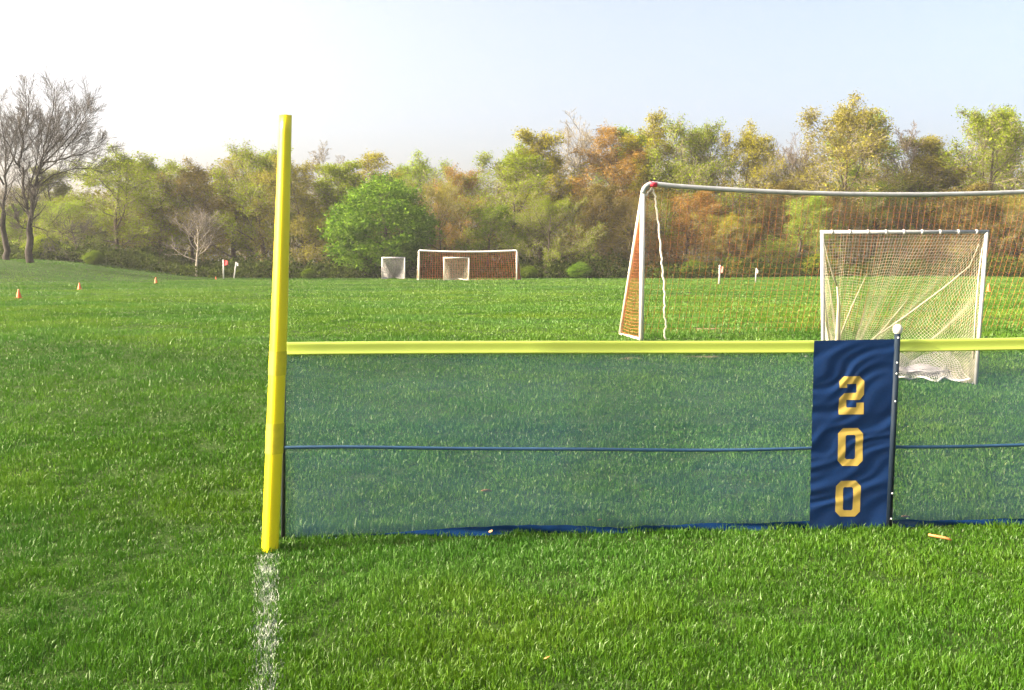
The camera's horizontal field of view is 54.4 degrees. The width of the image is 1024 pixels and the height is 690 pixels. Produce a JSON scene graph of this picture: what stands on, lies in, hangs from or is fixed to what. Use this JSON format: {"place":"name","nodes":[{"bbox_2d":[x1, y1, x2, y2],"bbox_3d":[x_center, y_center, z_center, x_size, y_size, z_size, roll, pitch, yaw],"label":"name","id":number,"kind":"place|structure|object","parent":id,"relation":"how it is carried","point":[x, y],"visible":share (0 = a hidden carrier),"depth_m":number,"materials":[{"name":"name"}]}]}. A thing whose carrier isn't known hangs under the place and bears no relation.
{"place":"outdoors","nodes":[
{"label":"outdoors","id":0,"kind":"place"},
{"bbox_2d":[0,259,1023,689],"bbox_3d":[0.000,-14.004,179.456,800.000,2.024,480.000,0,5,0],"label":"ground","id":1,"kind":"structure","parent":0,"point":[716,420],"depth_m":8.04,"materials":[{"name":"green plant"}]},
{"bbox_2d":[0,182,23,233],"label":"bare tree","id":2,"kind":"object","parent":1,"relation":"on","point":[2,193],"visible":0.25,"depth_m":98.30,"materials":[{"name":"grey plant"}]},
{"bbox_2d":[16,289,21,297],"bbox_3d":[-16.625,-1.731,33.556,0.198,0.302,0.198,2,5,26],"label":"training cone","id":3,"kind":"object","parent":1,"relation":"on","point":[18,295],"visible":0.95,"depth_m":33.51,"materials":[{"name":"orange plastic"}]},
{"bbox_2d":[0,90,40,259],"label":"bare tree","id":4,"kind":"object","parent":1,"relation":"on","point":[7,251],"visible":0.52,"depth_m":72.45,"materials":[{"name":"grey plant"}]},
{"bbox_2d":[0,203,58,258],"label":"deciduous tree","id":5,"kind":"object","parent":1,"relation":"on","point":[14,233],"visible":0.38,"depth_m":90.35,"materials":[{"name":"green plant"}]},
{"bbox_2d":[19,234,66,258],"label":"shrub","id":6,"kind":"object","parent":1,"relation":"on","point":[50,254],"visible":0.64,"depth_m":80.96,"materials":[{"name":"green plant"}]},
{"bbox_2d":[8,166,99,239],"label":"deciduous tree","id":7,"kind":"object","parent":1,"relation":"on","point":[57,192],"visible":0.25,"depth_m":94.42,"materials":[{"name":"green plant"}]},
{"bbox_2d":[0,66,125,262],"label":"bare tree","id":8,"kind":"object","parent":1,"relation":"on","point":[31,188],"visible":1,"depth_m":71.02,"materials":[{"name":"grey plant"}]},
{"bbox_2d":[11,195,117,260],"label":"deciduous tree","id":9,"kind":"object","parent":1,"relation":"on","point":[70,207],"visible":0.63,"depth_m":82.56,"materials":[{"name":"green plant"}]},
{"bbox_2d":[80,250,106,264],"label":"shrub","id":10,"kind":"object","parent":1,"relation":"on","point":[93,256],"visible":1,"depth_m":79.35,"materials":[{"name":"green plant"}]},
{"bbox_2d":[17,143,187,263],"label":"deciduous tree","id":11,"kind":"object","parent":1,"relation":"on","point":[122,161],"visible":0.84,"depth_m":85.54,"materials":[{"name":"green plant"}]},
{"bbox_2d":[105,158,213,262],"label":"deciduous tree","id":12,"kind":"object","parent":1,"relation":"on","point":[171,168],"visible":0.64,"depth_m":87.81,"materials":[{"name":"green plant"}]},
{"bbox_2d":[107,155,244,262],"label":"deciduous tree","id":13,"kind":"object","parent":1,"relation":"on","point":[195,182],"visible":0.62,"depth_m":88.12,"materials":[{"name":"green plant"}]},
{"bbox_2d":[162,204,229,276],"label":"bare tree","id":14,"kind":"object","parent":1,"relation":"on","point":[201,217],"visible":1,"depth_m":81.53,"materials":[{"name":"grey plant"}]},
{"bbox_2d":[223,260,227,278],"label":"marker post","id":15,"kind":"object","parent":1,"relation":"on","point":[225,262],"visible":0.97,"depth_m":78.25,"materials":[{"name":"white plastic"}]},
{"bbox_2d":[155,148,295,274],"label":"deciduous tree","id":16,"kind":"object","parent":1,"relation":"on","point":[205,187],"visible":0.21,"depth_m":91.03,"materials":[{"name":"green plant"}]},
{"bbox_2d":[203,140,316,276],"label":"deciduous tree","id":17,"kind":"object","parent":1,"relation":"on","point":[255,190],"visible":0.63,"depth_m":86.44,"materials":[{"name":"green plant"}]},
{"bbox_2d":[243,552,285,689],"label":"foul line","id":18,"kind":"object","parent":1,"relation":"on","point":[271,620],"visible":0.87,"depth_m":4.65,"materials":[{"name":"white paint"}]},
{"bbox_2d":[262,114,291,552],"bbox_3d":[-1.379,-0.042,5.834,0.221,2.572,0.104,-1,5,-16],"label":"foul pole","id":19,"kind":"object","parent":1,"relation":"on","point":[274,443],"visible":0.99,"depth_m":5.80,"materials":[{"name":"yellow plastic"}]},
{"bbox_2d":[246,155,335,275],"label":"deciduous tree","id":20,"kind":"object","parent":1,"relation":"on","point":[298,222],"visible":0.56,"depth_m":84.86,"materials":[{"name":"green plant"}]},
{"bbox_2d":[300,267,316,277],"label":"shrub","id":21,"kind":"object","parent":1,"relation":"on","point":[310,274],"visible":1,"depth_m":79.54,"materials":[{"name":"green plant"}]},
{"bbox_2d":[290,140,349,262],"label":"bare tree","id":22,"kind":"object","parent":1,"relation":"on","point":[319,156],"visible":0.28,"depth_m":95.22,"materials":[{"name":"grey plant"}]},
{"bbox_2d":[290,159,377,276],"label":"deciduous tree","id":23,"kind":"object","parent":1,"relation":"on","point":[339,175],"visible":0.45,"depth_m":92.23,"materials":[{"name":"green plant"}]},
{"bbox_2d":[314,148,409,256],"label":"deciduous tree","id":24,"kind":"object","parent":1,"relation":"on","point":[372,161],"visible":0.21,"depth_m":96.91,"materials":[{"name":"green plant"}]},
{"bbox_2d":[316,169,445,277],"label":"deciduous tree","id":25,"kind":"object","parent":1,"relation":"on","point":[352,216],"visible":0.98,"depth_m":79.40,"materials":[{"name":"green plant"}]},
{"bbox_2d":[381,257,404,278],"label":"lacrosse goal","id":26,"kind":"object","parent":1,"relation":"on","point":[401,274],"visible":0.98,"depth_m":77.24,"materials":[{"name":"white fabric"}]},
{"bbox_2d":[381,146,488,263],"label":"deciduous tree","id":27,"kind":"object","parent":1,"relation":"on","point":[417,173],"visible":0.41,"depth_m":95.23,"materials":[{"name":"green plant"}]},
{"bbox_2d":[407,176,476,277],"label":"deciduous tree","id":28,"kind":"object","parent":1,"relation":"on","point":[444,194],"visible":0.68,"depth_m":84.36,"materials":[{"name":"green plant"}]},
{"bbox_2d":[443,257,469,279],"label":"lacrosse goal","id":29,"kind":"object","parent":1,"relation":"on","point":[457,276],"visible":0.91,"depth_m":70.95,"materials":[{"name":"beige paint"}]},
{"bbox_2d":[419,162,499,256],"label":"deciduous tree","id":30,"kind":"object","parent":1,"relation":"on","point":[466,185],"visible":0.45,"depth_m":91.49,"materials":[{"name":"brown plant"}]},
{"bbox_2d":[417,250,520,279],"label":"soccer goal","id":31,"kind":"object","parent":1,"relation":"on","point":[518,274],"visible":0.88,"depth_m":71.70,"materials":[{"name":"beige paint"}]},
{"bbox_2d":[444,205,536,277],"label":"deciduous tree","id":32,"kind":"object","parent":1,"relation":"on","point":[484,232],"visible":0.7,"depth_m":83.50,"materials":[{"name":"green plant"}]},
{"bbox_2d":[443,142,569,271],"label":"deciduous tree","id":33,"kind":"object","parent":1,"relation":"on","point":[513,162],"visible":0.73,"depth_m":86.46,"materials":[{"name":"green plant"}]},
{"bbox_2d":[0,234,1023,278],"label":"undergrowth","id":34,"kind":"object","parent":1,"relation":"on","point":[184,266],"visible":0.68,"depth_m":81.96,"materials":[{"name":"green plant"}]},
{"bbox_2d":[0,133,1023,274],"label":"woods","id":35,"kind":"object","parent":1,"relation":"on","point":[228,244],"visible":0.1,"depth_m":100.31,"materials":[{"name":"green plant"}]},
{"bbox_2d":[520,265,538,277],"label":"shrub","id":36,"kind":"object","parent":1,"relation":"on","point":[527,270],"visible":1,"depth_m":79.48,"materials":[{"name":"green plant"}]},
{"bbox_2d":[492,126,599,263],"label":"deciduous tree","id":37,"kind":"object","parent":1,"relation":"on","point":[541,144],"visible":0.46,"depth_m":92.74,"materials":[{"name":"green plant"}]},
{"bbox_2d":[499,188,607,277],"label":"deciduous tree","id":38,"kind":"object","parent":1,"relation":"on","point":[541,212],"visible":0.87,"depth_m":82.34,"materials":[{"name":"green plant"}]},
{"bbox_2d":[523,107,617,262],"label":"bare tree","id":39,"kind":"object","parent":1,"relation":"on","point":[580,139],"visible":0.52,"depth_m":95.17,"materials":[{"name":"plant"}]},
{"bbox_2d":[567,262,593,277],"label":"shrub","id":40,"kind":"object","parent":1,"relation":"on","point":[573,268],"visible":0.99,"depth_m":79.36,"materials":[{"name":"green plant"}]},
{"bbox_2d":[549,181,635,276],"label":"deciduous tree","id":41,"kind":"object","parent":1,"relation":"on","point":[590,207],"visible":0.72,"depth_m":85.40,"materials":[{"name":"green plant"}]},
{"bbox_2d":[549,122,664,270],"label":"deciduous tree","id":42,"kind":"object","parent":1,"relation":"on","point":[625,166],"visible":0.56,"depth_m":92.41,"materials":[{"name":"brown plant"}]},
{"bbox_2d":[577,190,675,277],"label":"deciduous tree","id":43,"kind":"object","parent":1,"relation":"on","point":[634,207],"visible":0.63,"depth_m":84.38,"materials":[{"name":"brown plant"}]},
{"bbox_2d":[588,124,682,254],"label":"deciduous tree","id":44,"kind":"object","parent":1,"relation":"on","point":[623,134],"visible":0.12,"depth_m":95.75,"materials":[{"name":"green plant"}]},
{"bbox_2d":[281,324,1023,539],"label":"fence","id":45,"kind":"object","parent":1,"relation":"on","point":[498,347],"visible":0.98,"depth_m":6.24,"materials":[{"name":"plastic"}]},
{"bbox_2d":[809,339,894,528],"bbox_3d":[2.170,0.573,6.319,0.551,1.224,0.020,0,5,-3],"label":"distance banner","id":46,"kind":"object","parent":45,"relation":"attached to","point":[852,400],"visible":1,"depth_m":6.32,"materials":[{"name":"blue fabric"}]},
{"bbox_2d":[605,107,712,260],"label":"deciduous tree","id":47,"kind":"object","parent":1,"relation":"on","point":[654,121],"visible":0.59,"depth_m":92.42,"materials":[{"name":"green plant"}]},
{"bbox_2d":[639,190,739,276],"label":"deciduous tree","id":48,"kind":"object","parent":1,"relation":"on","point":[702,201],"visible":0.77,"depth_m":86.01,"materials":[{"name":"brown plant"}]},
{"bbox_2d":[679,259,707,277],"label":"shrub","id":49,"kind":"object","parent":1,"relation":"on","point":[694,262],"visible":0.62,"depth_m":82.26,"materials":[{"name":"green plant"}]},
{"bbox_2d":[637,111,750,259],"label":"deciduous tree","id":50,"kind":"object","parent":1,"relation":"on","point":[702,141],"visible":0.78,"depth_m":91.04,"materials":[{"name":"green plant"}]},
{"bbox_2d":[718,265,722,283],"bbox_3d":[12.007,-4.026,57.225,0.290,1.137,0.117,2,5,23],"label":"marker post","id":51,"kind":"object","parent":1,"relation":"on","point":[721,270],"visible":0.88,"depth_m":57.20,"materials":[{"name":"white plastic"}]},
{"bbox_2d":[681,208,770,276],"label":"deciduous tree","id":52,"kind":"object","parent":1,"relation":"on","point":[722,221],"visible":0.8,"depth_m":84.03,"materials":[{"name":"green plant"}]},
{"bbox_2d":[684,118,788,260],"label":"deciduous tree","id":53,"kind":"object","parent":1,"relation":"on","point":[751,143],"visible":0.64,"depth_m":91.41,"materials":[{"name":"green plant"}]},
{"bbox_2d":[722,135,794,255],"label":"tree","id":54,"kind":"object","parent":1,"relation":"on","point":[763,188],"visible":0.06,"depth_m":96.53,"materials":[{"name":"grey plant"}]},
{"bbox_2d":[722,179,813,274],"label":"deciduous tree","id":55,"kind":"object","parent":1,"relation":"on","point":[781,201],"visible":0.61,"depth_m":89.08,"materials":[{"name":"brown plant"}]},
{"bbox_2d":[747,132,823,260],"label":"tree","id":56,"kind":"object","parent":1,"relation":"on","point":[791,158],"visible":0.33,"depth_m":94.62,"materials":[{"name":"grey plant"}]},
{"bbox_2d":[754,196,849,275],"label":"deciduous tree","id":57,"kind":"object","parent":1,"relation":"on","point":[811,201],"visible":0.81,"depth_m":84.12,"materials":[{"name":"green plant"}]},
{"bbox_2d":[801,252,839,275],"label":"shrub","id":58,"kind":"object","parent":1,"relation":"on","point":[811,266],"visible":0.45,"depth_m":82.13,"materials":[{"name":"green plant"}]},
{"bbox_2d":[619,181,1023,340],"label":"soccer goal","id":59,"kind":"object","parent":1,"relation":"on","point":[640,229],"visible":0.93,"depth_m":16.22,"materials":[{"name":"white paint"}]},
{"bbox_2d":[645,187,666,339],"bbox_3d":[2.250,-1.276,15.668,0.424,2.408,0.128,0,5,0],"label":"rope","id":60,"kind":"object","parent":59,"relation":"hanging from","point":[651,188],"visible":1,"depth_m":15.62,"materials":[{"name":"white fabric"}]},
{"bbox_2d":[771,186,884,275],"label":"deciduous tree","id":61,"kind":"object","parent":1,"relation":"on","point":[835,204],"visible":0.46,"depth_m":86.20,"materials":[{"name":"brown plant"}]},
{"bbox_2d":[759,90,918,264],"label":"deciduous tree","id":62,"kind":"object","parent":1,"relation":"on","point":[847,122],"visible":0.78,"depth_m":88.48,"materials":[{"name":"green plant"}]},
{"bbox_2d":[825,171,925,273],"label":"deciduous tree","id":63,"kind":"object","parent":1,"relation":"on","point":[875,202],"visible":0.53,"depth_m":87.28,"materials":[{"name":"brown plant"}]},
{"bbox_2d":[810,108,954,254],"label":"deciduous tree","id":64,"kind":"object","parent":1,"relation":"on","point":[853,172],"visible":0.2,"depth_m":93.78,"materials":[{"name":"green plant"}]},
{"bbox_2d":[820,230,988,384],"bbox_3d":[4.668,-0.509,12.741,1.945,1.857,1.934,0,5,3],"label":"lacrosse goal","id":65,"kind":"object","parent":1,"relation":"on","point":[975,356],"visible":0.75,"depth_m":12.09,"materials":[{"name":"white fabric"}]},
{"bbox_2d":[862,121,947,274],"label":"tree","id":66,"kind":"object","parent":1,"relation":"on","point":[914,153],"visible":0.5,"depth_m":91.83,"materials":[{"name":"grey plant"}]},
{"bbox_2d":[899,364,951,374],"bbox_3d":[5.112,0.307,12.466,0.715,0.124,0.461,-2,5,-22],"label":"cloth bundle","id":67,"kind":"object","parent":1,"relation":"on","point":[913,370],"visible":0.63,"depth_m":12.35,"materials":[{"name":"white fabric"}]},
{"bbox_2d":[884,134,988,274],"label":"deciduous tree","id":68,"kind":"object","parent":1,"relation":"on","point":[924,164],"visible":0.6,"depth_m":91.22,"materials":[{"name":"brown plant"}]},
{"bbox_2d":[928,534,951,540],"bbox_3d":[2.601,1.168,6.052,0.132,0.032,0.016,2,5,19],"label":"stick","id":69,"kind":"object","parent":1,"relation":"on","point":[939,536],"visible":1,"depth_m":6.05,"materials":[{"name":"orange wood"}]},
{"bbox_2d":[891,180,1023,275],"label":"deciduous tree","id":70,"kind":"object","parent":1,"relation":"on","point":[977,187],"visible":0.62,"depth_m":85.71,"materials":[{"name":"green plant"}]},
{"bbox_2d":[911,103,1023,273],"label":"deciduous tree","id":71,"kind":"object","parent":1,"relation":"on","point":[998,123],"visible":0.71,"depth_m":87.39,"materials":[{"name":"green plant"}]},
{"bbox_2d":[933,187,1023,276],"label":"deciduous tree","id":72,"kind":"object","parent":1,"relation":"on","point":[1016,201],"visible":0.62,"depth_m":84.33,"materials":[{"name":"green plant"}]},
{"bbox_2d":[965,113,1023,257],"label":"deciduous tree","id":73,"kind":"object","parent":1,"relation":"on","point":[993,186],"visible":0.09,"depth_m":94.34,"materials":[{"name":"green plant"}]},
{"bbox_2d":[0,0,1023,264],"label":"sky","id":74,"kind":"structure","parent":0,"point":[450,79],"materials":[{"name":"white"}]}
]}

